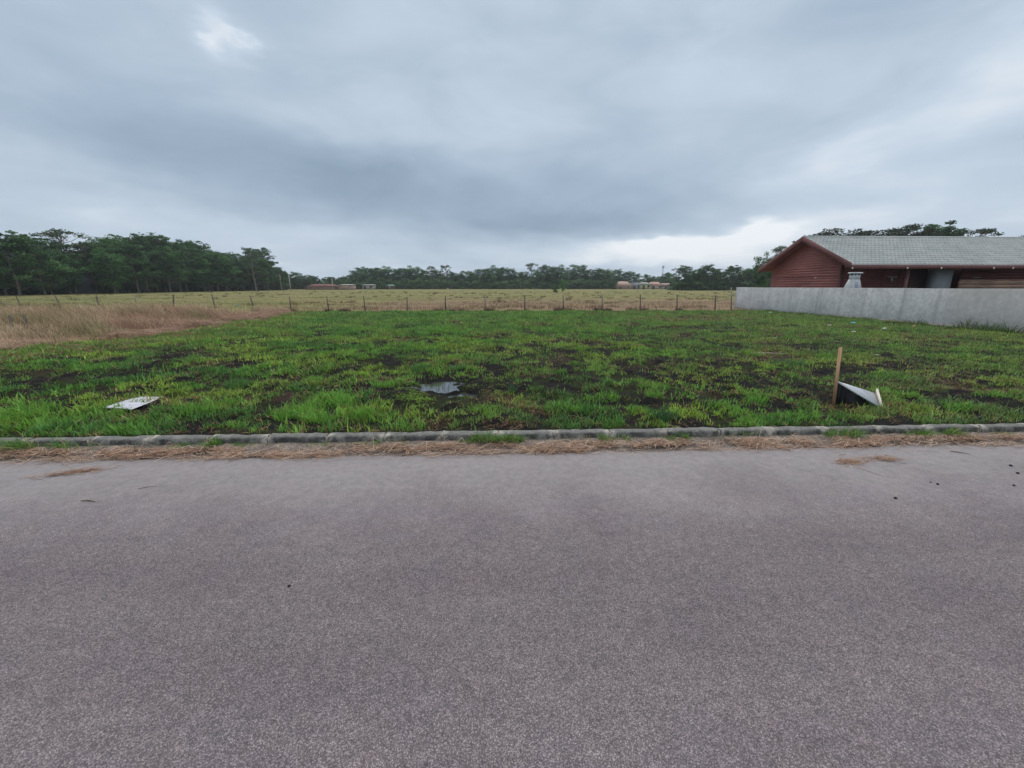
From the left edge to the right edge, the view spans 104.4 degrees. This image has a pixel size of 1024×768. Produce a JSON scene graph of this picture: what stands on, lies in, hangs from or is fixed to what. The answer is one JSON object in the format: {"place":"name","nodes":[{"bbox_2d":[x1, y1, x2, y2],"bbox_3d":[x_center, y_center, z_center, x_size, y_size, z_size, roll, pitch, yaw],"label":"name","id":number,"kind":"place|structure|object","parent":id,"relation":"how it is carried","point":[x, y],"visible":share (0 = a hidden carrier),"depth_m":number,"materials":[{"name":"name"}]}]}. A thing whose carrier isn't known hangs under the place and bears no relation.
{"place":"outdoors","nodes":[
{"label":"outdoors","id":0,"kind":"place"},
{"bbox_2d":[305,284,338,289],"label":"distant house","id":1,"kind":"structure","parent":0,"point":[320,287],"depth_m":168.17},
{"bbox_2d":[339,284,355,289],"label":"distant house","id":2,"kind":"structure","parent":0,"point":[347,286],"depth_m":166.58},
{"bbox_2d":[0,445,1023,767],"bbox_3d":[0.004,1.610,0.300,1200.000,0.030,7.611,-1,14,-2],"label":"road","id":3,"kind":"structure","parent":0,"point":[756,609],"depth_m":2.04,"materials":[{"name":"grey asphalt"}]},
{"bbox_2d":[21,461,126,478],"bbox_3d":[-3.906,0.767,3.539,0.773,0.090,0.183,-5,15,-19],"label":"straw clump","id":4,"kind":"object","parent":3,"relation":"on","point":[72,471],"visible":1,"depth_m":3.53,"materials":[{"name":"brown plant"}]},
{"bbox_2d":[6,435,1022,467],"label":"loose straw","id":5,"kind":"object","parent":3,"relation":"on","point":[422,454],"visible":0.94,"depth_m":3.95,"materials":[{"name":"brown plant"}]},
{"bbox_2d":[822,454,875,467],"bbox_3d":[3.217,0.731,3.766,0.514,0.100,0.268,-1,14,-2],"label":"straw clump","id":6,"kind":"object","parent":3,"relation":"on","point":[849,460],"visible":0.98,"depth_m":3.76,"materials":[{"name":"brown plant"}]},
{"bbox_2d":[0,288,1023,461],"bbox_3d":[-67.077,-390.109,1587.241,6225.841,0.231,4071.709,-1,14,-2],"label":"ground","id":7,"kind":"structure","parent":0,"point":[632,388],"depth_m":6.66,"materials":[{"name":"green plant"}]},
{"bbox_2d":[0,258,26,295],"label":"broadleaf tree","id":8,"kind":"object","parent":7,"relation":"on","point":[3,283],"visible":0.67,"depth_m":65.62,"materials":[{"name":"green plant"}]},
{"bbox_2d":[0,233,48,295],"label":"broadleaf tree","id":9,"kind":"object","parent":7,"relation":"on","point":[13,244],"visible":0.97,"depth_m":65.07,"materials":[{"name":"green plant"}]},
{"bbox_2d":[1,230,65,284],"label":"eucalyptus tree","id":10,"kind":"object","parent":7,"relation":"on","point":[44,242],"visible":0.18,"depth_m":73.46,"materials":[{"name":"green plant"}]},
{"bbox_2d":[6,241,72,294],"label":"tree","id":11,"kind":"object","parent":7,"relation":"on","point":[43,254],"visible":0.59,"depth_m":69.06,"materials":[{"name":"green plant"}]},
{"bbox_2d":[19,248,72,294],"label":"eucalyptus tree","id":12,"kind":"object","parent":7,"relation":"on","point":[53,256],"visible":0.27,"depth_m":73.21,"materials":[{"name":"green plant"}]},
{"bbox_2d":[36,241,83,293],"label":"eucalyptus tree","id":13,"kind":"object","parent":7,"relation":"on","point":[51,245],"visible":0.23,"depth_m":79.70,"materials":[{"name":"green plant"}]},
{"bbox_2d":[36,228,88,293],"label":"thin eucalyptus","id":14,"kind":"object","parent":7,"relation":"on","point":[54,234],"visible":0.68,"depth_m":80.31,"materials":[{"name":"green plant"}]},
{"bbox_2d":[46,254,83,293],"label":"broadleaf tree","id":15,"kind":"object","parent":7,"relation":"on","point":[69,283],"visible":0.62,"depth_m":76.43,"materials":[{"name":"green plant"}]},
{"bbox_2d":[44,273,102,292],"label":"broadleaf tree","id":16,"kind":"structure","parent":7,"relation":"on","point":[87,283],"depth_m":88.43,"materials":[{"name":"green plant"}]},
{"bbox_2d":[70,242,102,292],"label":"thin eucalyptus","id":17,"kind":"object","parent":7,"relation":"on","point":[82,246],"visible":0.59,"depth_m":83.61,"materials":[{"name":"green plant"}]},
{"bbox_2d":[74,239,121,284],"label":"eucalyptus tree","id":18,"kind":"object","parent":7,"relation":"on","point":[104,245],"visible":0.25,"depth_m":84.92,"materials":[{"name":"green plant"}]},
{"bbox_2d":[78,234,129,280],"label":"eucalyptus tree","id":19,"kind":"object","parent":7,"relation":"on","point":[118,237],"visible":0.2,"depth_m":89.41,"materials":[{"name":"green plant"}]},
{"bbox_2d":[78,247,133,293],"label":"broadleaf tree","id":20,"kind":"object","parent":7,"relation":"on","point":[113,266],"visible":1,"depth_m":78.90,"materials":[{"name":"green plant"}]},
{"bbox_2d":[85,247,133,293],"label":"broadleaf tree","id":21,"kind":"object","parent":7,"relation":"on","point":[108,250],"visible":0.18,"depth_m":83.16,"materials":[{"name":"green plant"}]},
{"bbox_2d":[107,240,150,292],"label":"eucalyptus tree","id":22,"kind":"object","parent":7,"relation":"on","point":[129,250],"visible":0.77,"depth_m":87.18,"materials":[{"name":"green plant"}]},
{"bbox_2d":[106,396,163,409],"bbox_3d":[-4.963,0.239,5.221,0.438,0.032,0.622,-1,14,-2],"label":"fallen sign","id":23,"kind":"object","parent":7,"relation":"on","point":[133,404],"visible":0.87,"depth_m":5.16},
{"bbox_2d":[123,254,152,292],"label":"eucalyptus tree","id":24,"kind":"object","parent":7,"relation":"on","point":[145,285],"visible":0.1,"depth_m":92.47,"materials":[{"name":"green plant"}]},
{"bbox_2d":[121,237,155,291],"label":"eucalyptus tree","id":25,"kind":"object","parent":7,"relation":"on","point":[145,242],"visible":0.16,"depth_m":96.96,"materials":[{"name":"green plant"}]},
{"bbox_2d":[129,262,160,292],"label":"eucalyptus tree","id":26,"kind":"object","parent":7,"relation":"on","point":[146,266],"visible":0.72,"depth_m":91.01,"materials":[{"name":"green plant"}]},
{"bbox_2d":[0,250,292,294],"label":"woodland","id":27,"kind":"object","parent":7,"relation":"on","point":[192,287],"visible":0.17,"depth_m":91.97,"materials":[{"name":"green plant"}]},
{"bbox_2d":[0,306,298,350],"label":"flattened hay","id":28,"kind":"object","parent":7,"relation":"on","point":[267,313],"visible":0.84,"depth_m":14.95,"materials":[{"name":"beige plant"}]},
{"bbox_2d":[0,299,306,348],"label":"tall dry grass","id":29,"kind":"structure","parent":7,"relation":"on","point":[94,324],"depth_m":16.03,"materials":[{"name":"beige plant"}]},
{"bbox_2d":[127,232,186,291],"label":"eucalyptus tree","id":30,"kind":"object","parent":7,"relation":"on","point":[153,240],"visible":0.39,"depth_m":99.24,"materials":[{"name":"green plant"}]},
{"bbox_2d":[145,249,186,291],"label":"eucalyptus tree","id":31,"kind":"object","parent":7,"relation":"on","point":[165,253],"visible":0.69,"depth_m":97.45,"materials":[{"name":"green plant"}]},
{"bbox_2d":[147,251,186,291],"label":"eucalyptus tree","id":32,"kind":"object","parent":7,"relation":"on","point":[160,257],"visible":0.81,"depth_m":97.31,"materials":[{"name":"green plant"}]},
{"bbox_2d":[146,239,192,291],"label":"eucalyptus tree","id":33,"kind":"object","parent":7,"relation":"on","point":[168,243],"visible":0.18,"depth_m":104.96,"materials":[{"name":"green plant"}]},
{"bbox_2d":[165,259,189,291],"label":"eucalyptus tree","id":34,"kind":"object","parent":7,"relation":"on","point":[183,266],"visible":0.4,"depth_m":101.19,"materials":[{"name":"green plant"}]},
{"bbox_2d":[166,249,201,291],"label":"eucalyptus tree","id":35,"kind":"object","parent":7,"relation":"on","point":[192,269],"visible":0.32,"depth_m":105.70,"materials":[{"name":"green plant"}]},
{"bbox_2d":[176,240,212,280],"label":"eucalyptus tree","id":36,"kind":"object","parent":7,"relation":"on","point":[197,246],"visible":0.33,"depth_m":115.07,"materials":[{"name":"green plant"}]},
{"bbox_2d":[185,256,218,291],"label":"broadleaf tree","id":37,"kind":"object","parent":7,"relation":"on","point":[205,280],"visible":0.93,"depth_m":108.81,"materials":[{"name":"green plant"}]},
{"bbox_2d":[189,250,223,291],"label":"eucalyptus tree","id":38,"kind":"object","parent":7,"relation":"on","point":[209,260],"visible":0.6,"depth_m":111.84,"materials":[{"name":"green plant"}]},
{"bbox_2d":[194,251,231,290],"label":"broadleaf tree","id":39,"kind":"object","parent":7,"relation":"on","point":[212,268],"visible":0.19,"depth_m":114.63,"materials":[{"name":"green plant"}]},
{"bbox_2d":[192,252,234,290],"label":"broadleaf tree","id":40,"kind":"object","parent":7,"relation":"on","point":[227,266],"visible":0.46,"depth_m":115.42,"materials":[{"name":"green plant"}]},
{"bbox_2d":[218,253,241,290],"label":"eucalyptus tree","id":41,"kind":"object","parent":7,"relation":"on","point":[235,271],"visible":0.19,"depth_m":122.52,"materials":[{"name":"green plant"}]},
{"bbox_2d":[235,266,249,290],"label":"eucalyptus tree","id":42,"kind":"object","parent":7,"relation":"on","point":[246,273],"visible":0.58,"depth_m":129.47,"materials":[{"name":"green plant"}]},
{"bbox_2d":[237,262,259,290],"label":"eucalyptus tree","id":43,"kind":"object","parent":7,"relation":"on","point":[249,271],"visible":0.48,"depth_m":132.42,"materials":[{"name":"green plant"}]},
{"bbox_2d":[240,247,260,290],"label":"thin eucalyptus","id":44,"kind":"object","parent":7,"relation":"on","point":[247,251],"visible":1,"depth_m":128.28,"materials":[{"name":"green plant"}]},
{"bbox_2d":[247,264,268,290],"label":"eucalyptus tree","id":45,"kind":"object","parent":7,"relation":"on","point":[257,279],"visible":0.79,"depth_m":133.53,"materials":[{"name":"green plant"}]},
{"bbox_2d":[254,257,274,290],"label":"eucalyptus tree","id":46,"kind":"object","parent":7,"relation":"on","point":[261,262],"visible":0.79,"depth_m":136.42,"materials":[{"name":"green plant"}]},
{"bbox_2d":[250,247,279,289],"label":"eucalyptus tree","id":47,"kind":"object","parent":7,"relation":"on","point":[262,253],"visible":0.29,"depth_m":148.08,"materials":[{"name":"green plant"}]},
{"bbox_2d":[258,258,280,288],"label":"eucalyptus tree","id":48,"kind":"object","parent":7,"relation":"on","point":[274,275],"visible":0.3,"depth_m":143.08,"materials":[{"name":"green plant"}]},
{"bbox_2d":[274,271,290,289],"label":"eucalyptus tree","id":49,"kind":"object","parent":7,"relation":"on","point":[283,274],"visible":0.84,"depth_m":151.08,"materials":[{"name":"green plant"}]},
{"bbox_2d":[287,272,302,289],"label":"broadleaf tree","id":50,"kind":"object","parent":7,"relation":"on","point":[294,284],"visible":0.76,"depth_m":179.50,"materials":[{"name":"green plant"}]},
{"bbox_2d":[348,270,366,284],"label":"broadleaf tree","id":51,"kind":"object","parent":7,"relation":"on","point":[358,276],"visible":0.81,"depth_m":199.96,"materials":[{"name":"green plant"}]},
{"bbox_2d":[0,287,731,310],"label":"wire fence","id":52,"kind":"object","parent":7,"relation":"on","point":[563,298],"visible":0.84,"depth_m":24.94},
{"bbox_2d":[0,290,747,311],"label":"pasture grass","id":53,"kind":"structure","parent":7,"relation":"on","point":[528,304],"depth_m":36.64,"materials":[{"name":"green plant"}]},
{"bbox_2d":[366,267,385,288],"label":"broadleaf tree","id":54,"kind":"object","parent":7,"relation":"on","point":[374,273],"visible":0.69,"depth_m":200.16,"materials":[{"name":"green plant"}]},
{"bbox_2d":[362,277,390,288],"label":"shrub","id":55,"kind":"object","parent":7,"relation":"on","point":[371,281],"visible":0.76,"depth_m":196.76,"materials":[{"name":"green plant"}]},
{"bbox_2d":[387,269,406,285],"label":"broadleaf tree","id":56,"kind":"object","parent":7,"relation":"on","point":[394,271],"visible":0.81,"depth_m":203.53,"materials":[{"name":"green plant"}]},
{"bbox_2d":[400,265,419,284],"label":"broadleaf tree","id":57,"kind":"object","parent":7,"relation":"on","point":[410,271],"visible":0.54,"depth_m":207.49,"materials":[{"name":"green plant"}]},
{"bbox_2d":[408,278,431,288],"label":"shrub","id":58,"kind":"object","parent":7,"relation":"on","point":[417,284],"visible":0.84,"depth_m":197.19,"materials":[{"name":"green plant"}]},
{"bbox_2d":[415,270,431,288],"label":"broadleaf tree","id":59,"kind":"object","parent":7,"relation":"on","point":[423,272],"visible":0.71,"depth_m":205.09,"materials":[{"name":"green plant"}]},
{"bbox_2d":[386,381,476,397],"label":"puddle","id":60,"kind":"object","parent":7,"relation":"on","point":[445,387],"visible":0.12,"depth_m":6.26,"materials":[{"name":"grey liquid"}]},
{"bbox_2d":[420,278,444,288],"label":"shrub","id":61,"kind":"object","parent":7,"relation":"on","point":[433,284],"visible":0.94,"depth_m":197.57,"materials":[{"name":"green plant"}]},
{"bbox_2d":[479,268,497,286],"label":"broadleaf tree","id":62,"kind":"object","parent":7,"relation":"on","point":[487,271],"visible":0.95,"depth_m":201.20,"materials":[{"name":"green plant"}]},
{"bbox_2d":[484,265,503,288],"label":"broadleaf tree","id":63,"kind":"object","parent":7,"relation":"on","point":[494,268],"visible":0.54,"depth_m":209.09,"materials":[{"name":"green plant"}]},
{"bbox_2d":[499,268,516,287],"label":"eucalyptus tree","id":64,"kind":"object","parent":7,"relation":"on","point":[507,272],"visible":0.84,"depth_m":207.33,"materials":[{"name":"green plant"}]},
{"bbox_2d":[0,308,1023,437],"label":"lot grass","id":65,"kind":"structure","parent":7,"relation":"on","point":[44,425],"depth_m":8.21,"materials":[{"name":"green plant"}]},
{"bbox_2d":[0,423,1023,446],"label":"kerb","id":66,"kind":"structure","parent":7,"relation":"on","point":[415,436],"depth_m":4.24,"materials":[{"name":"concrete"}]},
{"bbox_2d":[0,427,1023,460],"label":"gutter straw","id":67,"kind":"object","parent":7,"relation":"on","point":[146,454],"visible":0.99,"depth_m":4.04,"materials":[{"name":"brown plant"}]},
{"bbox_2d":[0,424,1023,453],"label":"gutter grass","id":68,"kind":"structure","parent":7,"relation":"on","point":[19,444],"depth_m":4.15,"materials":[{"name":"green plant"}]},
{"bbox_2d":[5,316,1022,433],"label":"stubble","id":69,"kind":"object","parent":7,"relation":"on","point":[558,385],"visible":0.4,"depth_m":6.14,"materials":[{"name":"brown plant"}]},
{"bbox_2d":[510,279,533,288],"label":"shrub","id":70,"kind":"object","parent":7,"relation":"on","point":[521,284],"visible":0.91,"depth_m":201.15,"materials":[{"name":"green plant"}]},
{"bbox_2d":[288,273,771,289],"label":"woodland","id":71,"kind":"object","parent":7,"relation":"on","point":[672,284],"visible":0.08,"depth_m":224.42,"materials":[{"name":"green plant"}]},
{"bbox_2d":[524,278,547,288],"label":"shrub","id":72,"kind":"object","parent":7,"relation":"on","point":[534,283],"visible":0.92,"depth_m":200.89,"materials":[{"name":"green plant"}]},
{"bbox_2d":[529,271,545,288],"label":"broadleaf tree","id":73,"kind":"object","parent":7,"relation":"on","point":[536,273],"visible":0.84,"depth_m":201.66,"materials":[{"name":"green plant"}]},
{"bbox_2d":[533,265,553,283],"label":"broadleaf tree","id":74,"kind":"object","parent":7,"relation":"on","point":[544,268],"visible":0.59,"depth_m":206.73,"materials":[{"name":"green plant"}]},
{"bbox_2d":[544,266,561,286],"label":"broadleaf tree","id":75,"kind":"object","parent":7,"relation":"on","point":[551,269],"visible":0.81,"depth_m":204.93,"materials":[{"name":"green plant"}]},
{"bbox_2d":[549,264,571,284],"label":"broadleaf tree","id":76,"kind":"object","parent":7,"relation":"on","point":[564,275],"visible":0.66,"depth_m":207.72,"materials":[{"name":"green plant"}]},
{"bbox_2d":[565,264,587,287],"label":"broadleaf tree","id":77,"kind":"object","parent":7,"relation":"on","point":[574,267],"visible":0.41,"depth_m":214.58,"materials":[{"name":"green plant"}]},
{"bbox_2d":[569,278,592,288],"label":"shrub","id":78,"kind":"object","parent":7,"relation":"on","point":[579,283],"visible":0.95,"depth_m":199.35,"materials":[{"name":"green plant"}]},
{"bbox_2d":[572,267,592,282],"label":"broadleaf tree","id":79,"kind":"object","parent":7,"relation":"on","point":[586,274],"visible":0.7,"depth_m":207.17,"materials":[{"name":"green plant"}]},
{"bbox_2d":[592,269,613,283],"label":"broadleaf tree","id":80,"kind":"object","parent":7,"relation":"on","point":[605,273],"visible":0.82,"depth_m":204.53,"materials":[{"name":"green plant"}]},
{"bbox_2d":[668,280,695,290],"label":"shrub","id":81,"kind":"object","parent":7,"relation":"on","point":[680,282],"visible":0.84,"depth_m":143.02,"materials":[{"name":"green plant"}]},
{"bbox_2d":[676,265,696,289],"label":"eucalyptus tree","id":82,"kind":"object","parent":7,"relation":"on","point":[687,276],"visible":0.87,"depth_m":142.58,"materials":[{"name":"green plant"}]},
{"bbox_2d":[697,264,720,286],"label":"broadleaf tree","id":83,"kind":"object","parent":7,"relation":"on","point":[715,276],"visible":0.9,"depth_m":143.33,"materials":[{"name":"green plant"}]},
{"bbox_2d":[719,270,737,287],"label":"broadleaf tree","id":84,"kind":"object","parent":7,"relation":"on","point":[728,273],"visible":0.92,"depth_m":143.33,"materials":[{"name":"green plant"}]},
{"bbox_2d":[724,265,744,286],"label":"eucalyptus tree","id":85,"kind":"object","parent":7,"relation":"on","point":[734,269],"visible":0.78,"depth_m":144.16,"materials":[{"name":"green plant"}]},
{"bbox_2d":[732,266,753,286],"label":"broadleaf tree","id":86,"kind":"object","parent":7,"relation":"on","point":[740,272],"visible":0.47,"depth_m":145.14,"materials":[{"name":"green plant"}]},
{"bbox_2d":[751,251,772,287],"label":"broadleaf tree","id":87,"kind":"object","parent":7,"relation":"on","point":[762,281],"visible":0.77,"depth_m":73.98,"materials":[{"name":"green plant"}]},
{"bbox_2d":[792,228,890,242],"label":"umbrella tree","id":88,"kind":"object","parent":7,"relation":"on","point":[838,230],"visible":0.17,"depth_m":71.33,"materials":[{"name":"green plant"}]},
{"bbox_2d":[844,272,862,287],"bbox_3d":[16.941,-4.435,19.811,0.696,2.198,0.490,-1,14,-2],"label":"barbecue","id":89,"kind":"object","parent":7,"relation":"on","point":[853,281],"visible":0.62,"depth_m":19.54,"materials":[{"name":"silver metal"}]},
{"bbox_2d":[831,347,881,406],"bbox_3d":[4.735,-0.104,5.428,0.564,0.841,0.820,10,17,36],"label":"broken sign","id":90,"kind":"object","parent":7,"relation":"on","point":[841,393],"visible":0.79,"depth_m":5.29,"materials":[{"name":"brown wood"}]},
{"bbox_2d":[812,226,919,235],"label":"umbrella tree","id":91,"kind":"object","parent":7,"relation":"on","point":[892,231],"visible":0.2,"depth_m":69.01,"materials":[{"name":"green plant"}]},
{"bbox_2d":[734,287,1023,333],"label":"boundary wall","id":92,"kind":"structure","parent":7,"relation":"on","point":[940,306],"depth_m":16.77,"materials":[{"name":"white concrete"}]},
{"bbox_2d":[870,229,947,235],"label":"umbrella tree","id":93,"kind":"object","parent":7,"relation":"on","point":[918,233],"visible":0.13,"depth_m":70.70,"materials":[{"name":"green plant"}]},
{"bbox_2d":[884,223,939,235],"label":"umbrella tree","id":94,"kind":"object","parent":7,"relation":"on","point":[920,227],"visible":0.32,"depth_m":70.11,"materials":[{"name":"green plant"}]},
{"bbox_2d":[918,220,970,235],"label":"eucalyptus tree","id":95,"kind":"object","parent":7,"relation":"on","point":[948,229],"visible":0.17,"depth_m":72.15,"materials":[{"name":"green plant"}]},
{"bbox_2d":[947,315,984,329],"bbox_3d":[16.316,-2.255,14.166,1.392,0.602,1.465,-1,14,-2],"label":"weed clump","id":96,"kind":"object","parent":7,"relation":"on","point":[959,323],"visible":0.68,"depth_m":14.18,"materials":[{"name":"green plant"}]},
{"bbox_2d":[950,228,1004,236],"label":"umbrella tree","id":97,"kind":"object","parent":7,"relation":"on","point":[985,231],"visible":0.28,"depth_m":71.03,"materials":[{"name":"green plant"}]},
{"bbox_2d":[990,321,1023,333],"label":"weed clump","id":98,"kind":"object","parent":7,"relation":"on","point":[1007,330],"visible":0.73,"depth_m":12.88,"materials":[{"name":"green plant"}]},
{"bbox_2d":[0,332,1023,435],"bbox_3d":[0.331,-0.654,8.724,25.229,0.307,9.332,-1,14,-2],"label":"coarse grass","id":99,"kind":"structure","parent":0,"point":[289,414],"depth_m":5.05,"materials":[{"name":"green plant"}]},
{"bbox_2d":[0,0,1023,283],"label":"sky","id":100,"kind":"structure","parent":0,"point":[333,138],"materials":[{"name":"grey"}]},
{"bbox_2d":[613,281,632,288],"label":"distant house","id":101,"kind":"structure","parent":0,"point":[624,285],"depth_m":200.02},
{"bbox_2d":[758,236,1023,288],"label":"wooden house","id":102,"kind":"structure","parent":0,"point":[963,262],"depth_m":22.32,"materials":[{"name":"wood"}]},
{"bbox_2d":[901,269,928,287],"bbox_3d":[22.789,-5.452,22.467,1.633,2.860,0.390,-1,14,-2],"label":"door","id":103,"kind":"structure","parent":102,"relation":"in","point":[917,278],"depth_m":22.48,"materials":[{"name":"brown wood"}]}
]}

